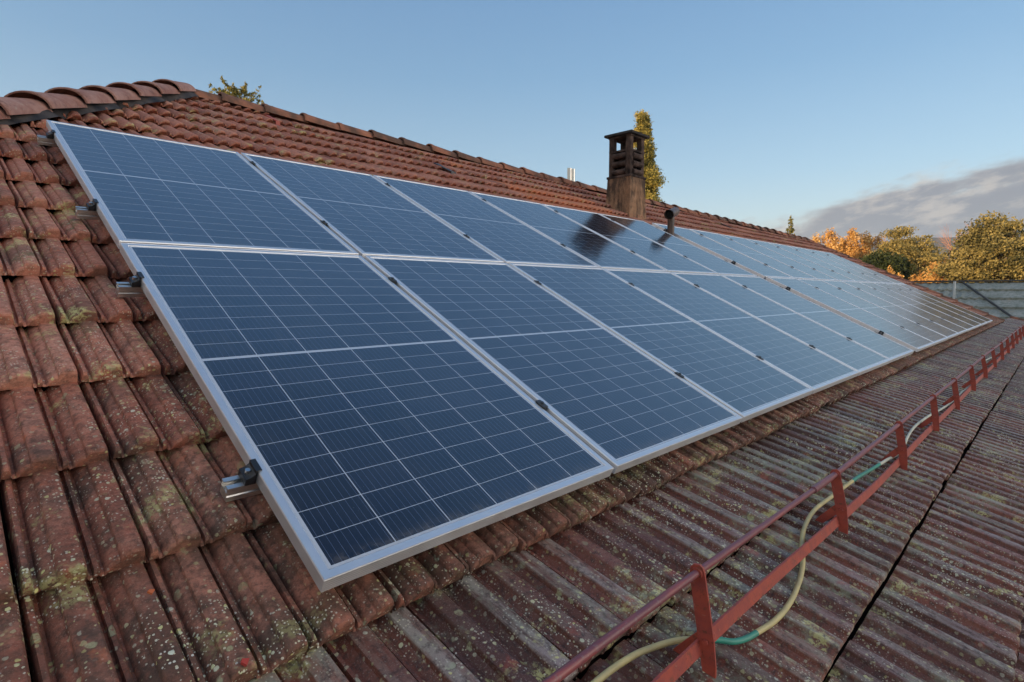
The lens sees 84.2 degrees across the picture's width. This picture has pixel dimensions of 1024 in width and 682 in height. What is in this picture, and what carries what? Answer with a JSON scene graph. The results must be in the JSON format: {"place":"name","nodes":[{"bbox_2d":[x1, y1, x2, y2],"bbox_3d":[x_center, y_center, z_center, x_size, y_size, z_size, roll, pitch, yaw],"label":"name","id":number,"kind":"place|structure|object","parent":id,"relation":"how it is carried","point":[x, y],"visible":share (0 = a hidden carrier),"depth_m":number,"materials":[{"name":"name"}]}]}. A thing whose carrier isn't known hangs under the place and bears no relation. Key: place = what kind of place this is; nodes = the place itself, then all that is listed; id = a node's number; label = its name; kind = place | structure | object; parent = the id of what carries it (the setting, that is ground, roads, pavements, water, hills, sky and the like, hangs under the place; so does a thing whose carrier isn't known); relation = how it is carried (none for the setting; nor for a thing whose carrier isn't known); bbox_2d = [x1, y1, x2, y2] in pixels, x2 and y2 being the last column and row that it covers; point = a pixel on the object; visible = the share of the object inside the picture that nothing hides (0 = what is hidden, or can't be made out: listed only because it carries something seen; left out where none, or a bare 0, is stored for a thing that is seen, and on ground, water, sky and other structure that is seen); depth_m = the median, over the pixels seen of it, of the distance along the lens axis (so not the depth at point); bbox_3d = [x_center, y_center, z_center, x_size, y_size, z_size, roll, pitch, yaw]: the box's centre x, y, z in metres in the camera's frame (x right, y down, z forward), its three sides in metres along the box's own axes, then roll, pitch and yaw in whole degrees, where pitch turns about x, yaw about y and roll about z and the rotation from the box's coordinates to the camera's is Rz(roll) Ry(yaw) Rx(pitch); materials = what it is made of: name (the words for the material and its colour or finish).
{"place":"outdoors","nodes":[
{"label":"outdoors","id":0,"kind":"place"},
{"bbox_2d":[0,0,1023,245],"label":"sky","id":1,"kind":"structure","parent":0,"point":[873,116],"materials":[{"name":"blue"}]},
{"bbox_2d":[859,248,915,279],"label":"evergreen bush","id":2,"kind":"object","parent":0,"point":[897,264],"visible":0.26,"depth_m":47.33,"materials":[{"name":"green plant"}]},
{"bbox_2d":[871,234,1020,278],"bbox_3d":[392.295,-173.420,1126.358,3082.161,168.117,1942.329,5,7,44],"label":"hills","id":3,"kind":"structure","parent":0,"point":[940,243],"depth_m":1397.76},
{"bbox_2d":[927,223,979,263],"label":"bare tree","id":4,"kind":"object","parent":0,"point":[946,239],"visible":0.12,"depth_m":61.81,"materials":[{"name":"plant"}]},
{"bbox_2d":[913,280,1023,318],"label":"neighbouring wing","id":5,"kind":"structure","parent":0,"point":[1003,299],"depth_m":22.25,"materials":[{"name":"grey metal"}]},
{"label":"ground","id":6,"kind":"structure","parent":0,"visible":0},
{"bbox_2d":[208,75,263,104],"bbox_3d":[-18.969,-7.623,40.309,6.384,20.696,6.211,5,7,44],"label":"conifer tree","id":7,"kind":"object","parent":6,"relation":"on","point":[235,91],"visible":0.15,"depth_m":38.91,"materials":[{"name":"green plant"}]},
{"bbox_2d":[0,79,1023,681],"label":"tiled house","id":8,"kind":"structure","parent":6,"relation":"on","point":[120,457],"depth_m":1.66,"materials":[{"name":"ceramic"}]},
{"bbox_2d":[37,135,57,146],"bbox_3d":[2.767,-1.547,8.488,15.248,0.040,0.040,-5,33,-46],"label":"mounting rail","id":9,"kind":"object","parent":8,"relation":"attached to","point":[43,140],"visible":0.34,"depth_m":3.05,"materials":[{"name":"metal"}]},
{"bbox_2d":[46,129,55,138],"bbox_3d":[-2.494,-1.119,3.064,0.036,0.040,0.044,-5,33,-46],"label":"end clamp","id":10,"kind":"object","parent":9,"relation":"attached to","point":[49,135],"visible":1,"depth_m":3.05,"materials":[{"name":"black metal"}]},
{"bbox_2d":[75,206,100,219],"bbox_3d":[3.457,-1.014,7.861,15.248,0.040,0.040,-5,33,-46],"label":"mounting rail","id":11,"kind":"object","parent":8,"relation":"attached to","point":[82,213],"visible":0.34,"depth_m":2.43,"materials":[{"name":"metal"}]},
{"bbox_2d":[86,199,98,210],"bbox_3d":[-1.805,-0.586,2.438,0.036,0.040,0.044,-5,33,-46],"label":"end clamp","id":12,"kind":"object","parent":11,"relation":"attached to","point":[91,206],"visible":1,"depth_m":2.43,"materials":[{"name":"black metal"}]},
{"bbox_2d":[46,120,358,254],"bbox_3d":[-1.721,-0.838,3.077,1.041,0.037,1.746,-5,33,-46],"label":"solar panel","id":13,"kind":"object","parent":11,"relation":"attached to","point":[147,190],"visible":0.92,"depth_m":2.91,"materials":[{"name":"blue glass"}]},
{"bbox_2d":[241,153,503,262],"bbox_3d":[-0.980,-0.904,3.837,1.041,0.035,1.746,-5,33,-46],"label":"solar panel","id":14,"kind":"object","parent":11,"relation":"attached to","point":[362,214],"visible":0.87,"depth_m":3.70,"materials":[{"name":"blue glass"}]},
{"bbox_2d":[373,175,599,267],"bbox_3d":[-0.239,-0.969,4.596,1.041,0.035,1.746,-5,33,-46],"label":"solar panel","id":15,"kind":"object","parent":11,"relation":"attached to","point":[499,234],"visible":0.84,"depth_m":4.48,"materials":[{"name":"blue glass"}]},
{"bbox_2d":[469,191,666,271],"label":"solar panel","id":16,"kind":"object","parent":11,"relation":"attached to","point":[600,251],"visible":0.82,"depth_m":5.26,"materials":[{"name":"blue glass"}]},
{"bbox_2d":[542,204,717,273],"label":"solar panel","id":17,"kind":"object","parent":11,"relation":"attached to","point":[665,258],"visible":0.82,"depth_m":6.03,"materials":[{"name":"blue glass"}]},
{"bbox_2d":[598,213,756,275],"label":"solar panel","id":18,"kind":"object","parent":11,"relation":"attached to","point":[710,261],"visible":0.84,"depth_m":6.81,"materials":[{"name":"blue glass"}]},
{"bbox_2d":[652,223,793,278],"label":"solar panel","id":19,"kind":"object","parent":11,"relation":"attached to","point":[745,262],"visible":0.82,"depth_m":7.65,"materials":[{"name":"blue glass"}]},
{"bbox_2d":[690,229,817,279],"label":"solar panel","id":20,"kind":"object","parent":11,"relation":"attached to","point":[761,257],"visible":0.84,"depth_m":8.50,"materials":[{"name":"blue glass"}]},
{"bbox_2d":[720,234,838,280],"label":"solar panel","id":21,"kind":"object","parent":11,"relation":"attached to","point":[818,275],"visible":0.84,"depth_m":9.27,"materials":[{"name":"blue glass"}]},
{"bbox_2d":[745,238,854,280],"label":"solar panel","id":22,"kind":"object","parent":11,"relation":"attached to","point":[817,267],"visible":0.82,"depth_m":10.04,"materials":[{"name":"blue glass"}]},
{"bbox_2d":[768,242,869,281],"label":"solar panel","id":23,"kind":"object","parent":11,"relation":"attached to","point":[823,264],"visible":0.84,"depth_m":10.79,"materials":[{"name":"blue glass"}]},
{"bbox_2d":[787,245,883,282],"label":"solar panel","id":24,"kind":"object","parent":11,"relation":"attached to","point":[838,265],"visible":0.81,"depth_m":11.58,"materials":[{"name":"blue glass"}]},
{"bbox_2d":[804,248,894,283],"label":"solar panel","id":25,"kind":"object","parent":11,"relation":"attached to","point":[881,279],"visible":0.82,"depth_m":12.34,"materials":[{"name":"blue glass"}]},
{"bbox_2d":[820,251,903,283],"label":"solar panel","id":26,"kind":"object","parent":11,"relation":"attached to","point":[865,269],"visible":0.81,"depth_m":13.10,"materials":[{"name":"blue glass"}]},
{"bbox_2d":[147,589,154,594],"bbox_3d":[-0.699,0.485,1.096,0.011,0.010,0.011,0,5,-5],"label":"tile shard","id":27,"kind":"object","parent":8,"relation":"on","point":[150,591],"visible":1,"depth_m":1.09,"materials":[{"name":"ceramic"}]},
{"bbox_2d":[240,658,249,666],"bbox_3d":[-0.488,0.587,1.037,0.016,0.006,0.016,35,16,15],"label":"tile shard","id":28,"kind":"object","parent":8,"relation":"on","point":[244,662],"visible":1,"depth_m":1.03,"materials":[{"name":"red ceramic"}]},
{"bbox_2d":[116,282,794,296],"bbox_3d":[3.934,-0.645,7.427,15.248,0.040,0.040,-5,33,-46],"label":"mounting rail","id":29,"kind":"object","parent":8,"relation":"attached to","point":[124,289],"visible":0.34,"depth_m":1.99,"materials":[{"name":"metal"}]},
{"bbox_2d":[129,272,143,286],"bbox_3d":[-1.328,-0.218,2.004,0.036,0.040,0.044,-5,33,-46],"label":"end clamp","id":30,"kind":"object","parent":29,"relation":"attached to","point":[135,281],"visible":1,"depth_m":1.99,"materials":[{"name":"black"}]},
{"bbox_2d":[388,277,396,283],"bbox_3d":[-0.585,-0.291,2.759,0.027,0.037,0.050,-5,33,-46],"label":"clamp","id":31,"kind":"object","parent":29,"relation":"attached to","point":[393,280],"visible":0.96,"depth_m":2.75,"materials":[{"name":"grey metal"}]},
{"bbox_2d":[220,335,884,501],"bbox_3d":[4.627,-0.110,6.797,15.248,0.040,0.040,-5,33,-46],"label":"mounting rail","id":32,"kind":"object","parent":8,"relation":"attached to","point":[232,488],"visible":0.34,"depth_m":1.36,"materials":[{"name":"metal"}]},
{"bbox_2d":[238,459,261,485],"bbox_3d":[-0.635,0.318,1.374,0.036,0.040,0.044,-5,33,-46],"label":"end clamp","id":33,"kind":"object","parent":32,"relation":"attached to","point":[248,472],"visible":1,"depth_m":1.36,"materials":[{"name":"black"}]},
{"bbox_2d":[120,243,613,591],"bbox_3d":[-0.587,0.039,2.045,1.041,0.036,1.746,-5,33,-46],"label":"solar panel","id":34,"kind":"object","parent":32,"relation":"attached to","point":[371,418],"visible":1,"depth_m":1.78,"materials":[{"name":"blue glass"}]},
{"bbox_2d":[536,400,547,410],"bbox_3d":[0.108,0.244,2.128,0.027,0.037,0.050,-5,33,-46],"label":"clamp","id":35,"kind":"object","parent":32,"relation":"attached to","point":[543,405],"visible":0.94,"depth_m":2.12,"materials":[{"name":"grey metal"}]},
{"bbox_2d":[364,255,741,473],"bbox_3d":[0.155,-0.027,2.806,1.041,0.036,1.746,-5,33,-46],"label":"solar panel","id":36,"kind":"object","parent":32,"relation":"attached to","point":[616,402],"visible":0.95,"depth_m":2.62,"materials":[{"name":"blue glass"}]},
{"bbox_2d":[509,263,813,422],"bbox_3d":[0.896,-0.093,3.566,1.041,0.035,1.746,-5,33,-46],"label":"solar panel","id":37,"kind":"object","parent":32,"relation":"attached to","point":[745,385],"visible":0.92,"depth_m":3.42,"materials":[{"name":"blue glass"}]},
{"bbox_2d":[603,268,858,393],"bbox_3d":[1.636,-0.156,4.325,1.041,0.037,1.746,-5,33,-46],"label":"solar panel","id":38,"kind":"object","parent":32,"relation":"attached to","point":[816,370],"visible":0.92,"depth_m":4.21,"materials":[{"name":"blue glass"}]},
{"bbox_2d":[671,272,890,375],"bbox_3d":[2.379,-0.220,5.085,1.041,0.035,1.746,-5,33,-46],"label":"solar panel","id":39,"kind":"object","parent":32,"relation":"attached to","point":[860,359],"visible":0.9,"depth_m":4.98,"materials":[{"name":"blue glass"}]},
{"bbox_2d":[721,274,913,362],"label":"solar panel","id":40,"kind":"object","parent":32,"relation":"attached to","point":[891,350],"visible":0.92,"depth_m":5.75,"materials":[{"name":"blue glass"}]},
{"bbox_2d":[766,277,934,351],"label":"solar panel","id":41,"kind":"object","parent":32,"relation":"attached to","point":[877,324],"visible":1,"depth_m":6.63,"materials":[{"name":"blue glass"}]},
{"bbox_2d":[796,278,947,344],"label":"solar panel","id":42,"kind":"object","parent":32,"relation":"attached to","point":[907,324],"visible":0.89,"depth_m":7.47,"materials":[{"name":"blue glass"}]},
{"bbox_2d":[822,280,958,339],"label":"solar panel","id":43,"kind":"object","parent":32,"relation":"attached to","point":[910,316],"visible":0.9,"depth_m":8.23,"materials":[{"name":"blue glass"}]},
{"bbox_2d":[842,281,967,334],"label":"solar panel","id":44,"kind":"object","parent":32,"relation":"attached to","point":[914,309],"visible":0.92,"depth_m":9.00,"materials":[{"name":"blue glass"}]},
{"bbox_2d":[860,282,975,331],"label":"solar panel","id":45,"kind":"object","parent":32,"relation":"attached to","point":[965,325],"visible":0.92,"depth_m":9.77,"materials":[{"name":"blue glass"}]},
{"bbox_2d":[873,282,981,327],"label":"solar panel","id":46,"kind":"object","parent":32,"relation":"attached to","point":[935,307],"visible":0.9,"depth_m":10.53,"materials":[{"name":"blue glass"}]},
{"bbox_2d":[886,283,987,325],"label":"solar panel","id":47,"kind":"object","parent":32,"relation":"attached to","point":[952,309],"visible":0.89,"depth_m":11.30,"materials":[{"name":"blue glass"}]},
{"bbox_2d":[898,284,992,323],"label":"solar panel","id":48,"kind":"object","parent":32,"relation":"attached to","point":[948,303],"visible":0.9,"depth_m":12.06,"materials":[{"name":"blue glass"}]},
{"bbox_2d":[591,387,967,681],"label":"hose","id":49,"kind":"object","parent":8,"relation":"on","point":[606,673],"visible":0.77,"depth_m":1.50,"materials":[{"name":"plastic"}]},
{"bbox_2d":[541,325,1023,681],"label":"snow guard rail","id":50,"kind":"object","parent":8,"relation":"on","point":[694,647],"visible":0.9,"depth_m":1.60,"materials":[{"name":"red metal"}]},
{"bbox_2d":[633,109,668,201],"bbox_3d":[8.134,-6.346,38.714,8.377,18.422,7.060,-2,5,-20],"label":"conifer tree","id":51,"kind":"object","parent":6,"relation":"on","point":[653,180],"visible":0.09,"depth_m":37.53,"materials":[{"name":"green plant"}]},
{"bbox_2d":[786,216,794,234],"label":"conifer tree","id":52,"kind":"object","parent":6,"relation":"on","point":[791,230],"visible":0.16,"depth_m":70.89,"materials":[{"name":"green plant"}]},
{"bbox_2d":[810,227,892,259],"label":"autumn tree","id":53,"kind":"object","parent":6,"relation":"on","point":[857,250],"visible":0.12,"depth_m":57.60,"materials":[{"name":"orange plant"}]},
{"bbox_2d":[887,265,904,277],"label":"autumn shrub","id":54,"kind":"object","parent":6,"relation":"on","point":[892,271],"visible":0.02,"depth_m":46.25,"materials":[{"name":"orange plant"}]},
{"bbox_2d":[861,225,948,282],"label":"tree","id":55,"kind":"object","parent":6,"relation":"on","point":[921,259],"visible":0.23,"depth_m":49.38,"materials":[{"name":"green plant"}]},
{"bbox_2d":[909,256,953,282],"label":"autumn tree","id":56,"kind":"object","parent":6,"relation":"on","point":[930,278],"visible":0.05,"depth_m":45.41,"materials":[{"name":"orange plant"}]},
{"bbox_2d":[927,210,1023,282],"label":"tree","id":57,"kind":"object","parent":6,"relation":"on","point":[989,245],"visible":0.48,"depth_m":40.50,"materials":[{"name":"green plant"}]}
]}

